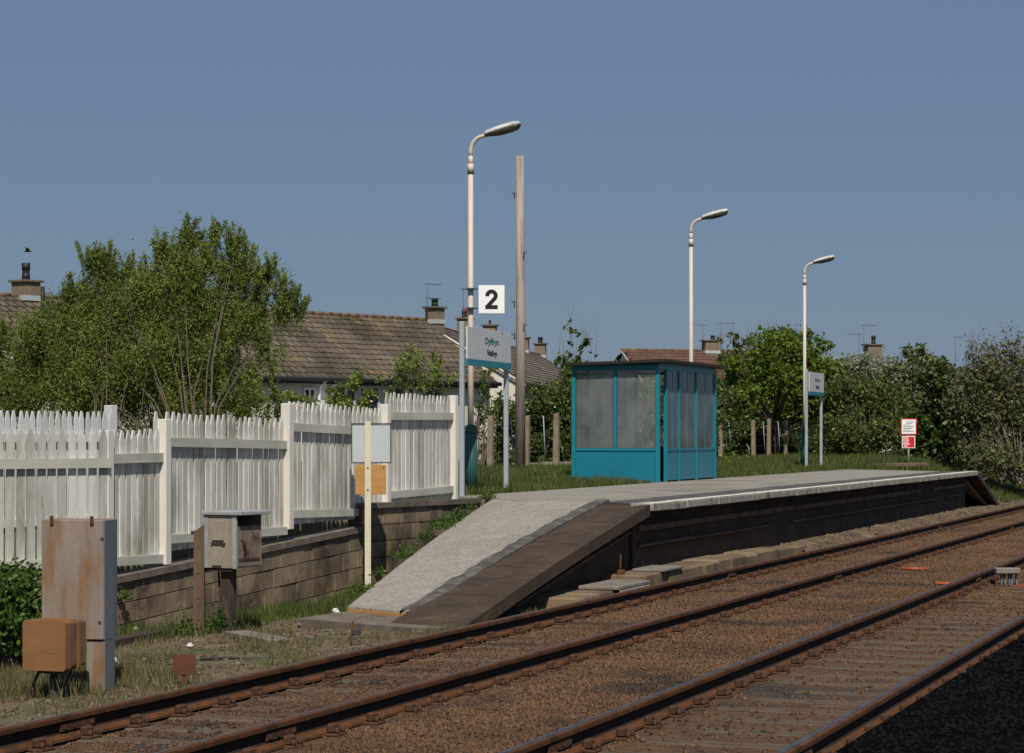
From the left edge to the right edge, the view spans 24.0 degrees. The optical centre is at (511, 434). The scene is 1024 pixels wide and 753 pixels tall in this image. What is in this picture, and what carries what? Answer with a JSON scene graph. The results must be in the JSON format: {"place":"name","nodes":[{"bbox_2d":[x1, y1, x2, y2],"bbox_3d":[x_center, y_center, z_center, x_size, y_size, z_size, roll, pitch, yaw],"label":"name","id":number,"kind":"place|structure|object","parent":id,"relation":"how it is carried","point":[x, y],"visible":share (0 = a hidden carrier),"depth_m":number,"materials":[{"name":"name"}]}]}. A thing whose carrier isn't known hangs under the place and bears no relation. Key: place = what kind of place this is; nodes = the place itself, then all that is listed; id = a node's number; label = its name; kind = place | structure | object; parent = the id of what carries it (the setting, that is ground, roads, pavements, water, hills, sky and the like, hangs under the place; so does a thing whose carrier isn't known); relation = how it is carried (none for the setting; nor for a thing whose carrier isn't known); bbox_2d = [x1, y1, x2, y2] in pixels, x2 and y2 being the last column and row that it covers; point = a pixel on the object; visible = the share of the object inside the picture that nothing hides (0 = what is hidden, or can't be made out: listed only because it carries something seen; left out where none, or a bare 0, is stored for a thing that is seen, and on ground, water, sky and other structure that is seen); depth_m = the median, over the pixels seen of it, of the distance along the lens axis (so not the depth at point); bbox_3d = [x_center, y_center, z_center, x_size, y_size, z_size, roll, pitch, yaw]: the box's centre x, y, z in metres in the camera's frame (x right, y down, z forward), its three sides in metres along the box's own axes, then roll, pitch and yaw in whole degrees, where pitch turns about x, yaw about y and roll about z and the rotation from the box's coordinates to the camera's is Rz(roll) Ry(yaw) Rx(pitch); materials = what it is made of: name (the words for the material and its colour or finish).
{"place":"outdoors","nodes":[
{"label":"outdoors","id":0,"kind":"place"},
{"bbox_2d":[0,607,544,718],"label":"trackside grass","id":1,"kind":"structure","parent":0,"point":[255,645],"depth_m":23.32,"materials":[{"name":"plant"}]},
{"bbox_2d":[0,455,1022,726],"bbox_3d":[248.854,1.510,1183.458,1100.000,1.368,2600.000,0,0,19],"label":"ground","id":2,"kind":"structure","parent":0,"point":[294,531],"depth_m":24.29,"materials":[{"name":"plant"}]},
{"bbox_2d":[0,557,41,672],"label":"laurel hedge","id":3,"kind":"object","parent":2,"relation":"on","point":[20,589],"visible":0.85,"depth_m":21.32,"materials":[{"name":"green plant"}]},
{"bbox_2d":[30,570,41,613],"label":"block wall","id":4,"kind":"structure","parent":2,"relation":"on","point":[39,581],"depth_m":25.78,"materials":[{"name":"concrete"}]},
{"bbox_2d":[0,428,110,568],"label":"picket fence","id":5,"kind":"object","parent":4,"relation":"on","point":[41,463],"visible":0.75,"depth_m":25.84,"materials":[{"name":"white paint"}]},
{"bbox_2d":[23,618,85,697],"bbox_3d":[-3.621,1.960,19.116,0.385,1.001,0.352,0,0,20],"label":"lineside box","id":6,"kind":"object","parent":2,"relation":"on","point":[53,647],"visible":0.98,"depth_m":18.98,"materials":[{"name":"orange paint"}]},
{"bbox_2d":[23,619,70,671],"bbox_3d":[-3.665,1.658,18.995,0.385,0.397,0.090,0,0,20],"label":"door","id":7,"kind":"structure","parent":6,"relation":"in","point":[46,634],"depth_m":18.95,"materials":[{"name":"orange paint"}]},
{"bbox_2d":[0,405,116,530],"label":"picket fence","id":8,"kind":"object","parent":2,"relation":"on","point":[109,419],"visible":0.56,"depth_m":31.58,"materials":[{"name":"paint"}]},
{"bbox_2d":[42,516,116,691],"bbox_3d":[-3.546,1.560,19.759,0.531,1.800,0.358,0,0,9],"label":"lineside cabinet","id":9,"kind":"object","parent":2,"relation":"on","point":[79,568],"visible":0.85,"depth_m":19.60,"materials":[{"name":"metal"}]},
{"bbox_2d":[0,654,238,711],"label":"tall grass","id":10,"kind":"structure","parent":2,"relation":"on","point":[15,681],"depth_m":19.85,"materials":[{"name":"plant"}]},
{"bbox_2d":[114,622,191,646],"bbox_3d":[-4.072,2.155,24.886,0.160,0.130,4.307,0,0,14],"label":"timber baulk","id":11,"kind":"object","parent":2,"relation":"on","point":[125,638],"visible":0.08,"depth_m":25.23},
{"bbox_2d":[0,211,312,494],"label":"willow tree","id":12,"kind":"object","parent":2,"relation":"on","point":[153,362],"visible":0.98,"depth_m":39.75,"materials":[{"name":"green plant"}]},
{"bbox_2d":[173,654,194,684],"bbox_3d":[-2.723,2.073,20.030,0.183,0.494,0.024,0,0,-4],"label":"marker plate","id":13,"kind":"object","parent":2,"relation":"on","point":[182,662],"visible":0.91,"depth_m":20.02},
{"bbox_2d":[191,525,204,634],"bbox_3d":[-3.429,1.691,26.302,0.153,1.430,0.116,0,0,0],"label":"timber post","id":14,"kind":"object","parent":2,"relation":"on","point":[199,584],"visible":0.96,"depth_m":26.25,"materials":[{"name":"brown wood"}]},
{"bbox_2d":[205,592,250,630],"bbox_3d":[-3.147,1.928,26.294,0.512,0.425,0.401,0,0,40],"label":"weed clump","id":15,"kind":"object","parent":2,"relation":"on","point":[219,619],"visible":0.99,"depth_m":26.26,"materials":[{"name":"green plant"}]},
{"bbox_2d":[201,510,269,632],"bbox_3d":[-3.024,1.618,26.413,0.521,1.576,0.580,0,0,28],"label":"wooden box","id":16,"kind":"object","parent":2,"relation":"on","point":[232,541],"visible":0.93,"depth_m":26.25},
{"bbox_2d":[237,525,259,566],"bbox_3d":[-2.883,1.212,26.327,0.028,0.437,0.440,0,0,28],"label":"side door","id":17,"kind":"structure","parent":16,"relation":"in","point":[250,534],"depth_m":26.31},
{"bbox_2d":[117,526,364,630],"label":"block wall","id":18,"kind":"structure","parent":2,"relation":"on","point":[303,566],"depth_m":29.88,"materials":[{"name":"concrete"}]},
{"bbox_2d":[99,392,457,565],"bbox_3d":[-2.672,0.450,31.026,0.132,2.088,9.746,0,0,22],"label":"picket fence","id":19,"kind":"object","parent":18,"relation":"on","point":[168,457],"visible":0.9,"depth_m":30.10,"materials":[{"name":"paint"}]},
{"bbox_2d":[117,582,372,641],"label":"wall foot grass","id":20,"kind":"structure","parent":2,"relation":"on","point":[325,605],"depth_m":28.45,"materials":[{"name":"plant"}]},
{"bbox_2d":[0,263,501,463],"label":"terrace house","id":21,"kind":"structure","parent":2,"relation":"on","point":[331,348],"depth_m":78.80,"materials":[{"name":"tile"}]},
{"bbox_2d":[224,630,293,642],"bbox_3d":[-2.658,2.120,25.246,0.280,0.050,1.218,0,0,-29],"label":"loose board","id":22,"kind":"object","parent":2,"relation":"on","point":[235,633],"visible":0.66,"depth_m":25.29,"materials":[{"name":"wood"}]},
{"bbox_2d":[0,608,532,726],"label":"cess stones","id":23,"kind":"object","parent":2,"relation":"on","point":[238,663],"visible":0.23,"depth_m":23.14,"materials":[{"name":"gravel"}]},
{"bbox_2d":[283,364,378,467],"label":"garden shrub","id":24,"kind":"object","parent":2,"relation":"on","point":[354,380],"visible":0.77,"depth_m":54.85,"materials":[{"name":"green plant"}]},
{"bbox_2d":[297,611,442,631],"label":"concrete slab","id":25,"kind":"structure","parent":2,"relation":"on","point":[334,620],"depth_m":26.53,"materials":[{"name":"concrete"}]},
{"bbox_2d":[351,421,390,586],"bbox_3d":[-1.858,1.053,31.803,0.525,2.460,0.074,0,0,-3],"label":"signpost","id":26,"kind":"object","parent":2,"relation":"on","point":[370,443],"visible":0.98,"depth_m":31.82,"materials":[{"name":"cream paint"},{"name":"orange plywood"},{"name":"grey painted metal"}]},
{"bbox_2d":[348,498,482,586],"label":"block wall","id":27,"kind":"structure","parent":2,"relation":"on","point":[393,525],"depth_m":33.45,"materials":[{"name":"concrete"}]},
{"bbox_2d":[374,335,456,447],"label":"sapling","id":28,"kind":"object","parent":2,"relation":"on","point":[405,368],"visible":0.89,"depth_m":57.99,"materials":[{"name":"green plant"}]},
{"bbox_2d":[341,489,495,593],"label":"edge weeds","id":29,"kind":"object","parent":2,"relation":"on","point":[448,518],"visible":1,"depth_m":32.66,"materials":[{"name":"green plant"}]},
{"bbox_2d":[459,321,510,495],"bbox_3d":[-0.410,-0.387,38.145,0.115,2.694,2.660,0,0,15],"label":"station name sign","id":30,"kind":"object","parent":2,"relation":"on","point":[488,348],"visible":0.99,"depth_m":37.74,"materials":[{"name":"metal"}]},
{"bbox_2d":[465,121,520,489],"bbox_3d":[-0.317,-2.012,38.580,0.959,5.984,0.224,0,0,19],"label":"platform lamp","id":31,"kind":"object","parent":2,"relation":"on","point":[471,429],"visible":0.94,"depth_m":38.66,"materials":[{"name":"metal"}]},
{"bbox_2d":[467,285,504,312],"bbox_3d":[-0.422,-2.171,38.640,0.605,0.450,0.128,0,0,0],"label":"platform number sign","id":32,"kind":"object","parent":31,"relation":"attached to","point":[491,298],"visible":1,"depth_m":38.61,"materials":[{"name":"white paint"}]},
{"bbox_2d":[474,367,514,464],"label":"thin shrub","id":33,"kind":"object","parent":2,"relation":"on","point":[499,447],"visible":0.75,"depth_m":62.36,"materials":[{"name":"green plant"}]},
{"bbox_2d":[444,288,570,454],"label":"terrace house","id":34,"kind":"structure","parent":2,"relation":"on","point":[537,363],"depth_m":97.84,"materials":[{"name":"pale render"},{"name":"roof tile"},{"name":"dark glass"}]},
{"bbox_2d":[66,451,949,494],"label":"verge grass","id":35,"kind":"structure","parent":2,"relation":"on","point":[531,477],"depth_m":51.22,"materials":[{"name":"plant"}]},
{"bbox_2d":[511,156,526,466],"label":"telegraph pole","id":36,"kind":"object","parent":2,"relation":"on","point":[520,370],"visible":0.94,"depth_m":58.41,"materials":[{"name":"brown wood"}]},
{"bbox_2d":[483,355,590,464],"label":"flowering hedge","id":37,"kind":"object","parent":2,"relation":"on","point":[551,401],"visible":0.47,"depth_m":63.59,"materials":[{"name":"green plant"}]},
{"bbox_2d":[53,545,1023,752],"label":"track bed","id":38,"kind":"object","parent":2,"relation":"on","point":[672,726],"depth_m":18.51,"materials":[{"name":"gravel"}]},
{"bbox_2d":[19,737,262,752],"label":"sleeper","id":39,"kind":"object","parent":38,"relation":"on","point":[38,744],"visible":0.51,"depth_m":15.44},
{"bbox_2d":[69,725,303,748],"bbox_3d":[-2.238,2.054,15.931,2.560,0.212,0.250,0,0,20],"label":"sleeper","id":40,"kind":"object","parent":38,"relation":"on","point":[87,732],"visible":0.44,"depth_m":16.01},
{"bbox_2d":[114,714,346,736],"bbox_3d":[-2.003,2.051,16.544,2.560,0.212,0.250,0,0,20],"label":"sleeper","id":41,"kind":"object","parent":38,"relation":"on","point":[136,721],"visible":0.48,"depth_m":16.64,"materials":[{"name":"wood"}]},
{"bbox_2d":[160,704,394,725],"bbox_3d":[-1.775,2.050,17.167,2.560,0.212,0.250,0,0,19],"label":"sleeper","id":42,"kind":"object","parent":38,"relation":"on","point":[181,712],"visible":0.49,"depth_m":17.22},
{"bbox_2d":[202,695,423,714],"bbox_3d":[-1.536,2.058,17.797,2.560,0.212,0.250,0,0,18],"label":"sleeper","id":43,"kind":"object","parent":38,"relation":"on","point":[224,703],"visible":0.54,"depth_m":17.91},
{"bbox_2d":[239,686,448,704],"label":"sleeper","id":44,"kind":"object","parent":38,"relation":"on","point":[436,698],"visible":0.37,"depth_m":18.57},
{"bbox_2d":[277,677,480,695],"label":"sleeper","id":45,"kind":"object","parent":38,"relation":"on","point":[468,688],"visible":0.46,"depth_m":19.20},
{"bbox_2d":[314,670,510,686],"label":"sleeper","id":46,"kind":"object","parent":38,"relation":"on","point":[499,681],"visible":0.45,"depth_m":19.87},
{"bbox_2d":[343,663,537,678],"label":"sleeper","id":47,"kind":"object","parent":38,"relation":"on","point":[527,673],"visible":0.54,"depth_m":20.43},
{"bbox_2d":[373,656,561,670],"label":"sleeper","id":48,"kind":"object","parent":38,"relation":"on","point":[390,661],"visible":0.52,"depth_m":21.12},
{"bbox_2d":[402,649,583,663],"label":"sleeper","id":49,"kind":"object","parent":38,"relation":"on","point":[418,655],"visible":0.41,"depth_m":21.77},
{"bbox_2d":[0,504,1023,752],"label":"rail","id":50,"kind":"object","parent":38,"relation":"on","point":[16,738],"visible":1,"depth_m":20.55,"materials":[{"name":"metal"}]},
{"bbox_2d":[431,643,609,656],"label":"sleeper","id":51,"kind":"object","parent":38,"relation":"on","point":[448,648],"visible":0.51,"depth_m":22.43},
{"bbox_2d":[30,511,1023,752],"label":"ballast","id":52,"kind":"structure","parent":38,"relation":"on","point":[980,556],"depth_m":21.68,"materials":[{"name":"gravel"}]},
{"bbox_2d":[456,637,627,650],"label":"sleeper","id":53,"kind":"object","parent":38,"relation":"on","point":[471,642],"visible":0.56,"depth_m":23.02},
{"bbox_2d":[155,520,1023,752],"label":"rail","id":54,"kind":"object","parent":38,"relation":"on","point":[269,736],"visible":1,"depth_m":19.58,"materials":[{"name":"metal"}]},
{"bbox_2d":[582,738,836,752],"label":"sleeper","id":55,"kind":"object","parent":38,"relation":"on","point":[589,745],"visible":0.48,"depth_m":15.37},
{"bbox_2d":[612,726,856,749],"bbox_3d":[1.372,2.055,15.850,2.560,0.212,0.250,0,0,19],"label":"sleeper","id":56,"kind":"object","parent":38,"relation":"on","point":[623,734],"visible":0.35,"depth_m":15.86,"materials":[{"name":"wood"}]},
{"bbox_2d":[643,715,874,736],"bbox_3d":[1.591,2.057,16.520,2.560,0.212,0.250,0,0,19],"label":"sleeper","id":57,"kind":"object","parent":38,"relation":"on","point":[650,722],"visible":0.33,"depth_m":16.52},
{"bbox_2d":[498,555,1023,752],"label":"rail","id":58,"kind":"object","parent":38,"relation":"on","point":[602,728],"visible":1,"depth_m":18.92,"materials":[{"name":"metal"}]},
{"bbox_2d":[667,705,890,725],"bbox_3d":[1.799,2.057,17.152,2.560,0.212,0.250,0,0,20],"label":"sleeper","id":59,"kind":"object","parent":38,"relation":"on","point":[675,711],"visible":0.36,"depth_m":17.15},
{"bbox_2d":[690,695,908,714],"bbox_3d":[2.026,2.056,17.774,2.560,0.212,0.250,0,0,19],"label":"sleeper","id":60,"kind":"object","parent":38,"relation":"on","point":[699,701],"visible":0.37,"depth_m":17.82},
{"bbox_2d":[714,687,924,704],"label":"sleeper","id":61,"kind":"object","parent":38,"relation":"on","point":[722,693],"visible":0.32,"depth_m":18.44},
{"bbox_2d":[733,679,936,695],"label":"sleeper","id":62,"kind":"object","parent":38,"relation":"on","point":[740,684],"visible":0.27,"depth_m":19.02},
{"bbox_2d":[753,670,949,687],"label":"sleeper","id":63,"kind":"object","parent":38,"relation":"on","point":[760,676],"visible":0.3,"depth_m":19.68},
{"bbox_2d":[772,663,965,679],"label":"sleeper","id":64,"kind":"object","parent":38,"relation":"on","point":[781,668],"visible":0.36,"depth_m":20.33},
{"bbox_2d":[790,656,975,671],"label":"sleeper","id":65,"kind":"object","parent":38,"relation":"on","point":[796,662],"visible":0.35,"depth_m":21.03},
{"bbox_2d":[805,649,986,664],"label":"sleeper","id":66,"kind":"object","parent":38,"relation":"on","point":[813,654],"visible":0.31,"depth_m":21.65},
{"bbox_2d":[777,614,1023,752],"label":"rail","id":67,"kind":"object","parent":38,"relation":"on","point":[833,736],"visible":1,"depth_m":17.64,"materials":[{"name":"metal"}]},
{"bbox_2d":[822,643,997,657],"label":"sleeper","id":68,"kind":"object","parent":38,"relation":"on","point":[828,648],"visible":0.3,"depth_m":22.28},
{"bbox_2d":[836,637,1004,651],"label":"sleeper","id":69,"kind":"object","parent":38,"relation":"on","point":[840,642],"visible":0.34,"depth_m":22.91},
{"bbox_2d":[848,632,1016,645],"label":"sleeper","id":70,"kind":"object","parent":38,"relation":"on","point":[853,636],"visible":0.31,"depth_m":23.52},
{"bbox_2d":[875,622,989,634],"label":"sleeper","id":71,"kind":"object","parent":38,"relation":"on","point":[879,626],"visible":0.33,"depth_m":24.88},
{"bbox_2d":[886,617,998,629],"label":"sleeper","id":72,"kind":"object","parent":38,"relation":"on","point":[896,621],"visible":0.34,"depth_m":25.52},
{"bbox_2d":[862,627,1023,639],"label":"sleeper","id":73,"kind":"object","parent":38,"relation":"on","point":[867,631],"visible":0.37,"depth_m":24.16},
{"bbox_2d":[993,567,1020,584],"bbox_3d":[6.676,1.923,32.513,0.329,0.255,0.220,0,0,0],"label":"track device","id":74,"kind":"object","parent":38,"relation":"on","point":[1009,571],"visible":0.73,"depth_m":32.47,"materials":[{"name":"metal"}]},
{"bbox_2d":[551,297,597,432],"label":"young tree","id":75,"kind":"object","parent":2,"relation":"on","point":[585,342],"visible":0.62,"depth_m":65.98,"materials":[{"name":"green plant"}]},
{"bbox_2d":[563,359,726,482],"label":"platform shelter","id":76,"kind":"object","parent":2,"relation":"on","point":[604,410],"visible":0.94,"depth_m":49.05,"materials":[{"name":"teal paint"}]},
{"bbox_2d":[576,370,585,447],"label":"window pane","id":77,"kind":"structure","parent":76,"relation":"in","point":[580,375],"depth_m":48.39,"materials":[{"name":"white"}]},
{"bbox_2d":[589,372,598,447],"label":"window pane","id":78,"kind":"structure","parent":76,"relation":"in","point":[593,376],"depth_m":49.26,"materials":[{"name":"white"}]},
{"bbox_2d":[602,373,611,447],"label":"window pane","id":79,"kind":"structure","parent":76,"relation":"in","point":[606,377],"depth_m":50.10,"materials":[{"name":"white"}]},
{"bbox_2d":[617,374,623,446],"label":"window pane","id":80,"kind":"structure","parent":76,"relation":"in","point":[620,377],"depth_m":51.08,"materials":[{"name":"white"}]},
{"bbox_2d":[626,375,635,446],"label":"window pane","id":81,"kind":"structure","parent":76,"relation":"in","point":[630,379],"depth_m":51.83,"materials":[{"name":"white"}]},
{"bbox_2d":[668,370,671,447],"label":"window pane","id":82,"kind":"structure","parent":76,"relation":"in","point":[669,372],"depth_m":48.24,"materials":[{"name":"white"}]},
{"bbox_2d":[673,371,677,447],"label":"window pane","id":83,"kind":"structure","parent":76,"relation":"in","point":[675,373],"depth_m":48.67,"materials":[{"name":"white"}]},
{"bbox_2d":[680,372,686,447],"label":"window pane","id":84,"kind":"structure","parent":76,"relation":"in","point":[683,375],"depth_m":49.26,"materials":[{"name":"white"}]},
{"bbox_2d":[688,372,694,447],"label":"window pane","id":85,"kind":"structure","parent":76,"relation":"in","point":[691,376],"depth_m":49.87,"materials":[{"name":"white"}]},
{"bbox_2d":[697,373,703,446],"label":"window pane","id":86,"kind":"structure","parent":76,"relation":"in","point":[700,377],"depth_m":50.57,"materials":[{"name":"white"}]},
{"bbox_2d":[705,374,712,446],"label":"window pane","id":87,"kind":"structure","parent":76,"relation":"in","point":[708,377],"depth_m":51.20,"materials":[{"name":"white"}]},
{"bbox_2d":[487,413,813,466],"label":"wire fence","id":88,"kind":"object","parent":2,"relation":"on","point":[490,445],"visible":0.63,"depth_m":60.95,"materials":[{"name":"concrete"}]},
{"bbox_2d":[347,469,1006,629],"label":"station platform","id":89,"kind":"structure","parent":2,"relation":"on","point":[494,558],"depth_m":33.59,"materials":[{"name":"concrete"}]},
{"bbox_2d":[614,323,748,445],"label":"terrace house","id":90,"kind":"structure","parent":2,"relation":"on","point":[709,352],"depth_m":116.43,"materials":[{"name":"tile"}]},
{"bbox_2d":[609,359,759,456],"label":"overgrown hedge","id":91,"kind":"object","parent":2,"relation":"on","point":[724,412],"visible":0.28,"depth_m":75.97,"materials":[{"name":"green plant"}]},
{"bbox_2d":[689,209,728,361],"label":"platform lamp","id":92,"kind":"object","parent":2,"relation":"on","point":[717,214],"visible":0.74,"depth_m":53.56,"materials":[{"name":"metal"}]},
{"bbox_2d":[715,318,783,378],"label":"sparse tree","id":93,"kind":"object","parent":2,"relation":"on","point":[738,346],"visible":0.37,"depth_m":99.93,"materials":[{"name":"green plant"}]},
{"bbox_2d":[716,323,849,454],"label":"broadleaf tree","id":94,"kind":"object","parent":2,"relation":"on","point":[769,375],"visible":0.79,"depth_m":95.39,"materials":[{"name":"green plant"}]},
{"bbox_2d":[716,369,849,454],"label":"dark shrub","id":95,"kind":"object","parent":2,"relation":"on","point":[794,443],"visible":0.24,"depth_m":99.70,"materials":[{"name":"green plant"}]},
{"bbox_2d":[805,369,823,465],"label":"station name sign","id":96,"kind":"object","parent":2,"relation":"on","point":[816,384],"visible":1,"depth_m":66.23,"materials":[{"name":"metal"}]},
{"bbox_2d":[801,255,834,465],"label":"platform lamp","id":97,"kind":"object","parent":2,"relation":"on","point":[829,258],"visible":0.9,"depth_m":67.36,"materials":[{"name":"metal"}]},
{"bbox_2d":[824,325,883,451],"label":"terrace house","id":98,"kind":"structure","parent":2,"relation":"on","point":[872,350],"depth_m":118.83,"materials":[{"name":"brick"}]},
{"bbox_2d":[832,346,900,452],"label":"blossom tree","id":99,"kind":"object","parent":2,"relation":"on","point":[868,364],"visible":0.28,"depth_m":102.51,"materials":[{"name":"green plant"}]},
{"bbox_2d":[809,366,925,455],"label":"olive shrub","id":100,"kind":"object","parent":2,"relation":"on","point":[850,394],"visible":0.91,"depth_m":90.34,"materials":[{"name":"green plant"}]},
{"bbox_2d":[767,451,1023,502],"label":"bank grass","id":101,"kind":"structure","parent":2,"relation":"on","point":[1008,492],"depth_m":77.19,"materials":[{"name":"plant"}]},
{"bbox_2d":[780,501,1014,551],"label":"footing stones","id":102,"kind":"object","parent":2,"relation":"on","point":[879,531],"visible":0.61,"depth_m":50.41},
{"bbox_2d":[901,419,916,462],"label":"warning sign","id":103,"kind":"object","parent":2,"relation":"on","point":[908,427],"visible":1,"depth_m":76.44,"materials":[{"name":"white metal"}]},
{"bbox_2d":[874,342,959,410],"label":"silvery shrub","id":104,"kind":"object","parent":2,"relation":"on","point":[915,356],"visible":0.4,"depth_m":97.70,"materials":[{"name":"green plant"}]},
{"bbox_2d":[898,355,979,469],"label":"ivy bush","id":105,"kind":"object","parent":2,"relation":"on","point":[933,438],"visible":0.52,"depth_m":83.63,"materials":[{"name":"green plant"}]},
{"bbox_2d":[934,321,1023,485],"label":"bare thicket","id":106,"kind":"object","parent":2,"relation":"on","point":[987,400],"visible":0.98,"depth_m":79.53,"materials":[{"name":"green plant"}]},
{"bbox_2d":[0,0,1023,376],"label":"sky","id":107,"kind":"structure","parent":0,"point":[884,138],"materials":[{"name":"blue"}]},
{"bbox_2d":[835,633,1023,752],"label":"cess path","id":108,"kind":"structure","parent":0,"point":[1005,741],"depth_m":16.62,"materials":[{"name":"gravel"}]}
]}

